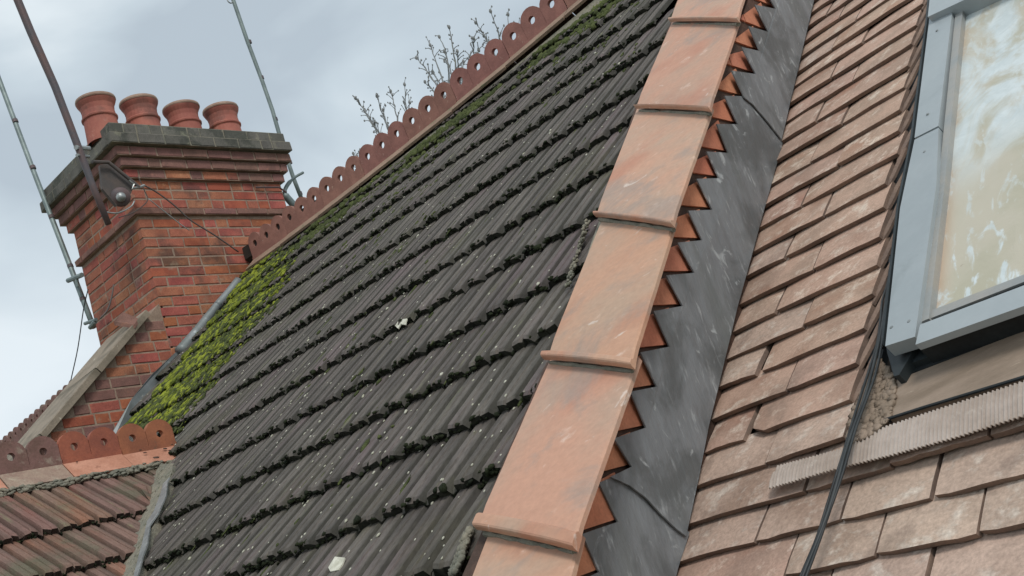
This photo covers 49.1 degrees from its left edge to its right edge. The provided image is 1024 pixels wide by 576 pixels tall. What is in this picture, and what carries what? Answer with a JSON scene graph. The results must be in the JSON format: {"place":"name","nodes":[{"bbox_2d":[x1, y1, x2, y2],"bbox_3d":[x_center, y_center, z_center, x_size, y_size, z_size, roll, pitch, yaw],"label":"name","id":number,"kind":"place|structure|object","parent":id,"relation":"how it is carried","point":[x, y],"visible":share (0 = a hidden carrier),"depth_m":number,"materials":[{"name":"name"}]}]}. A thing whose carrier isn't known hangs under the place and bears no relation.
{"place":"outdoors","nodes":[
{"label":"outdoors","id":0,"kind":"place"},
{"bbox_2d":[0,381,69,443],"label":"roof","id":1,"kind":"structure","parent":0,"point":[16,434],"depth_m":12.36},
{"bbox_2d":[0,0,575,439],"label":"sky","id":2,"kind":"structure","parent":0,"point":[312,56],"materials":[{"name":"grey"}]},
{"bbox_2d":[352,77,412,135],"bbox_3d":[0.213,3.427,14.247,0.628,13.674,1.477,-10,-15,-32],"label":"bare tree","id":3,"kind":"object","parent":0,"point":[373,122],"visible":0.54,"depth_m":15.80,"materials":[{"name":"grey plant"}]},
{"bbox_2d":[129,0,677,575],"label":"dark tiled roof","id":4,"kind":"structure","parent":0,"point":[573,178],"depth_m":4.33,"materials":[{"name":"tile"}]},
{"bbox_2d":[0,419,176,575],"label":"red roof","id":5,"kind":"structure","parent":4,"relation":"attached to","point":[67,510],"depth_m":4.84,"materials":[{"name":"tile"}]},
{"bbox_2d":[7,304,172,460],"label":"party wall","id":6,"kind":"structure","parent":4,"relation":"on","point":[126,361],"depth_m":7.90,"materials":[{"name":"brick"}]},
{"bbox_2d":[40,122,291,354],"bbox_3d":[-2.549,0.158,9.207,1.660,2.815,1.323,-4,-19,-47],"label":"chimney stack","id":7,"kind":"object","parent":6,"relation":"on","point":[149,255],"visible":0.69,"depth_m":8.85,"materials":[{"name":"brick"}]},
{"bbox_2d":[0,76,97,329],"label":"aerial pole","id":8,"kind":"object","parent":7,"relation":"attached to","point":[91,321],"visible":1,"depth_m":9.12,"materials":[{"name":"grey metal"}]},
{"bbox_2d":[70,289,88,380],"bbox_3d":[-3.368,0.604,8.587,0.009,0.887,1.014,-4,-19,-47],"label":"wire","id":9,"kind":"object","parent":8,"relation":"hanging from","point":[79,334],"visible":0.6,"depth_m":8.47,"materials":[{"name":"black metal"}]},
{"bbox_2d":[75,91,117,145],"bbox_3d":[-3.211,-1.297,8.748,0.310,0.390,0.310,-4,-19,-47],"label":"chimney pot","id":10,"kind":"object","parent":7,"relation":"on","point":[96,109],"visible":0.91,"depth_m":8.65,"materials":[{"name":"orange ceramic"}]},
{"bbox_2d":[100,284,113,318],"bbox_3d":[-2.899,0.097,8.031,0.169,0.257,0.010,-4,-19,-47],"label":"wire","id":11,"kind":"object","parent":7,"relation":"attached to","point":[109,302],"visible":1,"depth_m":8.04,"materials":[{"name":"metal"}]},
{"bbox_2d":[91,160,144,206],"bbox_3d":[-2.923,-0.780,8.360,0.377,0.360,0.107,-4,-19,-47],"label":"wall bracket","id":12,"kind":"object","parent":7,"relation":"attached to","point":[117,185],"depth_m":8.33,"materials":[{"name":"metal"}]},
{"bbox_2d":[13,0,110,225],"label":"aerial pole","id":13,"kind":"object","parent":12,"relation":"attached to","point":[79,148],"visible":1,"depth_m":8.12,"materials":[{"name":"metal"}]},
{"bbox_2d":[107,200,134,213],"bbox_3d":[-2.896,-0.599,8.291,0.262,0.112,0.012,-4,-19,-47],"label":"wire","id":14,"kind":"object","parent":12,"relation":"attached to","point":[123,210],"visible":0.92,"depth_m":8.28,"materials":[{"name":"metal"}]},
{"bbox_2d":[118,176,147,217],"bbox_3d":[-2.853,-0.681,8.398,0.280,0.344,0.007,-4,-19,-47],"label":"wire","id":15,"kind":"object","parent":12,"relation":"hanging from","point":[142,205],"visible":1,"depth_m":8.44,"materials":[{"name":"metal"}]},
{"bbox_2d":[145,185,238,251],"bbox_3d":[-2.480,-0.533,8.704,0.679,0.574,0.012,-4,-19,-47],"label":"wire","id":16,"kind":"object","parent":12,"relation":"hanging from","point":[190,219],"visible":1,"depth_m":8.68,"materials":[{"name":"metal"}]},
{"bbox_2d":[119,93,160,125],"bbox_3d":[-2.963,-1.321,9.021,0.310,0.402,0.310,-4,-19,-47],"label":"chimney pot","id":17,"kind":"object","parent":7,"relation":"on","point":[139,108],"visible":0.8,"depth_m":8.93,"materials":[{"name":"orange ceramic"}]},
{"bbox_2d":[149,199,188,229],"bbox_3d":[-2.629,-0.562,8.596,0.284,0.271,0.008,-4,-19,-47],"label":"wire","id":18,"kind":"object","parent":7,"relation":"attached to","point":[168,214],"visible":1,"depth_m":8.59,"materials":[{"name":"metal"}]},
{"bbox_2d":[162,99,201,127],"bbox_3d":[-2.704,-1.329,9.296,0.310,0.381,0.310,-4,-19,-47],"label":"chimney pot","id":19,"kind":"object","parent":7,"relation":"on","point":[181,113],"visible":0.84,"depth_m":9.20,"materials":[{"name":"orange ceramic"}]},
{"bbox_2d":[202,101,241,130],"bbox_3d":[-2.447,-1.354,9.579,0.310,0.397,0.310,-4,-19,-47],"label":"chimney pot","id":20,"kind":"object","parent":7,"relation":"on","point":[221,115],"visible":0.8,"depth_m":9.49,"materials":[{"name":"orange ceramic"}]},
{"bbox_2d":[256,171,303,205],"bbox_3d":[-1.976,-0.860,9.630,0.106,0.363,0.609,-24,-14,26],"label":"hook bracket","id":21,"kind":"object","parent":7,"relation":"attached to","point":[289,200],"visible":0.89,"depth_m":9.66,"materials":[{"name":"grey metal"}]},
{"bbox_2d":[227,0,302,196],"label":"aerial pole","id":22,"kind":"object","parent":21,"relation":"attached to","point":[248,41],"visible":0.85,"depth_m":10.73,"materials":[{"name":"metal"}]},
{"bbox_2d":[122,463,175,575],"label":"valley gutter","id":23,"kind":"object","parent":4,"relation":"on","point":[151,525],"visible":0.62,"depth_m":4.56,"materials":[{"name":"metal"}]},
{"bbox_2d":[113,277,241,433],"bbox_3d":[-2.406,0.498,8.148,1.347,1.180,0.096,-4,-19,-47],"label":"edge flashing","id":24,"kind":"object","parent":4,"relation":"attached to","point":[150,383],"visible":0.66,"depth_m":8.14,"materials":[{"name":"grey metal"}]},
{"bbox_2d":[123,234,297,433],"bbox_3d":[-1.861,0.241,7.408,1.366,1.746,2.818,-23,-13,21],"label":"bright moss","id":25,"kind":"object","parent":4,"relation":"on","point":[172,380],"visible":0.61,"depth_m":7.19,"materials":[{"name":"green plant"}]},
{"bbox_2d":[328,557,345,571],"bbox_3d":[-0.446,0.697,2.829,0.036,0.040,0.072,-10,-15,-33],"label":"paper scrap","id":26,"kind":"object","parent":4,"relation":"on","point":[336,564],"visible":1,"depth_m":2.82,"materials":[{"name":"white paper"}]},
{"bbox_2d":[140,8,637,575],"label":"lichen flecks","id":27,"kind":"object","parent":4,"relation":"on","point":[390,376],"visible":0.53,"depth_m":4.01,"materials":[{"name":"grey plant"}]},
{"bbox_2d":[157,0,644,575],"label":"dull moss","id":28,"kind":"object","parent":4,"relation":"on","point":[553,44],"visible":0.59,"depth_m":6.94,"materials":[{"name":"green plant"}]},
{"bbox_2d":[395,319,407,328],"bbox_3d":[-0.423,0.133,4.249,0.036,0.054,0.119,-13,-13,-21],"label":"paper scrap","id":29,"kind":"object","parent":4,"relation":"on","point":[403,322],"visible":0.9,"depth_m":4.22,"materials":[{"name":"white paper"}]},
{"bbox_2d":[410,25,482,98],"bbox_3d":[1.154,2.825,13.471,0.504,13.893,1.697,-11,-14,-28],"label":"bare tree","id":30,"kind":"object","parent":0,"point":[446,57],"visible":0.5,"depth_m":15.03,"materials":[{"name":"grey plant"}]},
{"bbox_2d":[471,5,519,55],"bbox_3d":[1.700,2.702,12.933,0.499,13.562,0.963,-12,-14,-26],"label":"bare tree","id":31,"kind":"object","parent":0,"point":[482,32],"visible":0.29,"depth_m":14.34,"materials":[{"name":"grey plant"}]},
{"bbox_2d":[448,0,813,575],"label":"roof ridge","id":32,"kind":"structure","parent":0,"point":[601,467],"depth_m":2.74,"materials":[{"name":"tile"}]},
{"bbox_2d":[677,0,1023,575],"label":"plain tile roof","id":33,"kind":"structure","parent":32,"relation":"attached to","point":[796,369],"depth_m":2.58,"materials":[{"name":"brown tile"}]},
{"bbox_2d":[805,337,882,575],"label":"cable","id":34,"kind":"object","parent":33,"relation":"attached to","point":[847,457],"visible":0.77,"depth_m":2.08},
{"bbox_2d":[801,272,888,575],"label":"cable","id":35,"kind":"object","parent":33,"relation":"attached to","point":[844,455],"visible":0.81,"depth_m":2.10,"materials":[{"name":"black rubber"}]},
{"bbox_2d":[799,255,890,575],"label":"cable","id":36,"kind":"object","parent":33,"relation":"attached to","point":[855,413],"visible":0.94,"depth_m":2.18,"materials":[{"name":"black rubber"}]},
{"bbox_2d":[844,358,896,442],"bbox_3d":[0.721,0.216,2.230,0.196,0.150,0.122,-4,-19,-47],"label":"mortar debris","id":37,"kind":"object","parent":33,"relation":"on","point":[880,404],"visible":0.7,"depth_m":2.19,"materials":[{"name":"beige concrete"}]},
{"bbox_2d":[769,0,1023,488],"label":"roof window","id":38,"kind":"structure","parent":33,"relation":"attached to","point":[952,334],"depth_m":2.32,"materials":[{"name":"metal"}]}
]}

